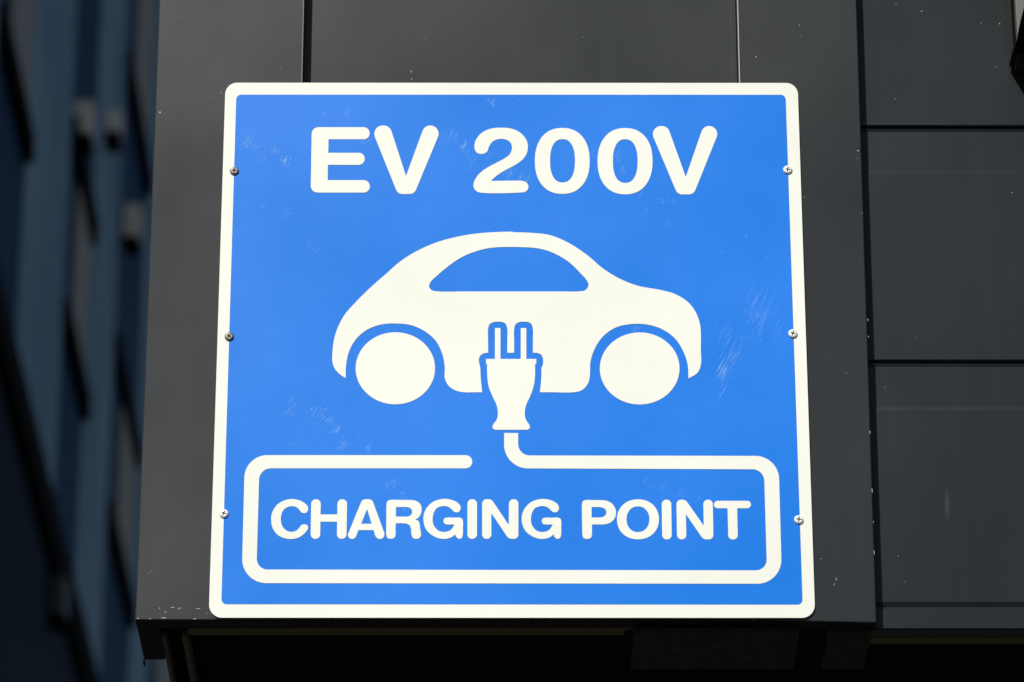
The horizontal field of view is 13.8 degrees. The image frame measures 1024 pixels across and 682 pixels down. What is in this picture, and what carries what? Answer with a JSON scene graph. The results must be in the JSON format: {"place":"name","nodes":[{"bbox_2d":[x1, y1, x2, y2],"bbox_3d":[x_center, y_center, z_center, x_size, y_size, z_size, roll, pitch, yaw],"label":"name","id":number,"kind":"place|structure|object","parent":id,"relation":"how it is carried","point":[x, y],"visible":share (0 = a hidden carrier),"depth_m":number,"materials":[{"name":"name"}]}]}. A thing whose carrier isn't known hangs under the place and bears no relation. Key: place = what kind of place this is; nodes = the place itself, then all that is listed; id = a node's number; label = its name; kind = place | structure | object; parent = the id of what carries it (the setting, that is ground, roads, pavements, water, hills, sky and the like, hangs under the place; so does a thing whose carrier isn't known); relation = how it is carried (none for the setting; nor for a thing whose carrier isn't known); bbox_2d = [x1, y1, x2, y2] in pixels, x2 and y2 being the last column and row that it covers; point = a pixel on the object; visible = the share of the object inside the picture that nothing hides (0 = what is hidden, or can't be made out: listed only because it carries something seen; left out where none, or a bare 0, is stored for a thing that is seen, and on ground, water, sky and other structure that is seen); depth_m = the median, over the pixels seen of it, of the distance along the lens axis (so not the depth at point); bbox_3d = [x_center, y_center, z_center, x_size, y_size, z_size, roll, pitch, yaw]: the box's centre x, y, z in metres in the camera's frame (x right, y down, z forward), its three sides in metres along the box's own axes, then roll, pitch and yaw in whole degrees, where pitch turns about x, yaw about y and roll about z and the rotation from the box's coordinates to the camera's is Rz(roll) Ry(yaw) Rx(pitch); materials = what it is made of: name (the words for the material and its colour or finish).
{"place":"outdoors","nodes":[
{"label":"outdoors","id":0,"kind":"place"},
{"bbox_2d":[0,276,100,681],"bbox_3d":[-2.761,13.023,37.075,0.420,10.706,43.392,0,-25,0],"label":"annex building","id":1,"kind":"structure","parent":0,"point":[44,635],"depth_m":22.67,"materials":[{"name":"black"}]},
{"bbox_2d":[0,0,169,681],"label":"apartment building","id":2,"kind":"structure","parent":0,"point":[77,97],"depth_m":30.63,"materials":[{"name":"blue"}]},
{"bbox_2d":[0,0,10,14],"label":"window","id":3,"kind":"structure","parent":2,"relation":"in","point":[8,1],"depth_m":25.95,"materials":[{"name":"blue glass"}]},
{"bbox_2d":[0,59,23,332],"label":"window","id":4,"kind":"structure","parent":2,"relation":"in","point":[11,159],"depth_m":25.96,"materials":[{"name":"blue glass"}]},
{"bbox_2d":[54,337,80,571],"bbox_3d":[-3.094,0.972,29.279,0.011,1.878,1.670,0,-25,0],"label":"window","id":5,"kind":"structure","parent":2,"relation":"in","point":[69,420],"depth_m":29.44,"materials":[{"name":"blue glass"}]},
{"bbox_2d":[64,154,76,298],"bbox_3d":[-3.094,-0.756,29.536,0.011,1.329,0.684,0,-25,0],"label":"window","id":6,"kind":"structure","parent":2,"relation":"in","point":[72,179],"depth_m":29.63,"materials":[{"name":"blue glass"}]},
{"bbox_2d":[72,0,99,181],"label":"window","id":7,"kind":"structure","parent":2,"relation":"in","point":[88,12],"depth_m":30.85,"materials":[{"name":"blue glass"}]},
{"bbox_2d":[100,534,126,681],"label":"window","id":8,"kind":"structure","parent":2,"relation":"in","point":[114,626],"depth_m":32.85,"materials":[{"name":"blue glass"}]},
{"bbox_2d":[108,367,120,508],"bbox_3d":[-3.103,0.797,32.890,0.011,1.329,0.924,0,-25,0],"label":"window","id":9,"kind":"structure","parent":2,"relation":"in","point":[115,410],"depth_m":33.02,"materials":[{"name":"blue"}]},
{"bbox_2d":[115,83,144,409],"bbox_3d":[-3.106,-0.694,34.313,0.011,2.427,2.254,0,-25,0],"label":"window","id":10,"kind":"structure","parent":2,"relation":"in","point":[129,269],"depth_m":34.34,"materials":[{"name":"blue glass"}]},
{"bbox_2d":[127,0,136,60],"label":"window","id":11,"kind":"structure","parent":2,"relation":"in","point":[132,11],"depth_m":34.61,"materials":[{"name":"blue glass"}]},
{"bbox_2d":[148,660,155,681],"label":"window","id":12,"kind":"structure","parent":2,"relation":"in","point":[151,663],"depth_m":36.52,"materials":[{"name":"blue glass"}]},
{"bbox_2d":[856,0,1023,681],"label":"siding wall","id":13,"kind":"structure","parent":0,"point":[941,88],"depth_m":4.36,"materials":[{"name":"black metal"}]},
{"bbox_2d":[135,0,876,681],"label":"cladding box","id":14,"kind":"object","parent":13,"relation":"attached to","point":[209,52],"visible":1,"depth_m":4.38,"materials":[{"name":"grey metal"}]},
{"bbox_2d":[209,83,814,617],"bbox_3d":[0.000,0.001,4.317,0.600,0.600,0.004,0,-25,0],"label":"charging sign","id":15,"kind":"object","parent":14,"relation":"attached to","point":[511,349],"visible":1,"depth_m":4.31,"materials":[{"name":"blue metal"}]},
{"bbox_2d":[631,627,799,668],"bbox_3d":[0.203,0.311,4.259,0.165,0.006,0.112,0,-25,0],"label":"soffit plate","id":16,"kind":"object","parent":14,"relation":"attached to","point":[714,647],"visible":1,"depth_m":4.25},
{"bbox_2d":[821,628,871,668],"bbox_3d":[0.336,0.311,4.259,0.044,0.006,0.112,0,-25,0],"label":"soffit plate","id":17,"kind":"object","parent":14,"relation":"attached to","point":[846,649],"visible":1,"depth_m":4.25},
{"bbox_2d":[1005,0,1023,70],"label":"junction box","id":18,"kind":"object","parent":13,"relation":"attached to","point":[1015,22],"visible":1,"depth_m":4.42,"materials":[{"name":"grey metal"}]}
]}

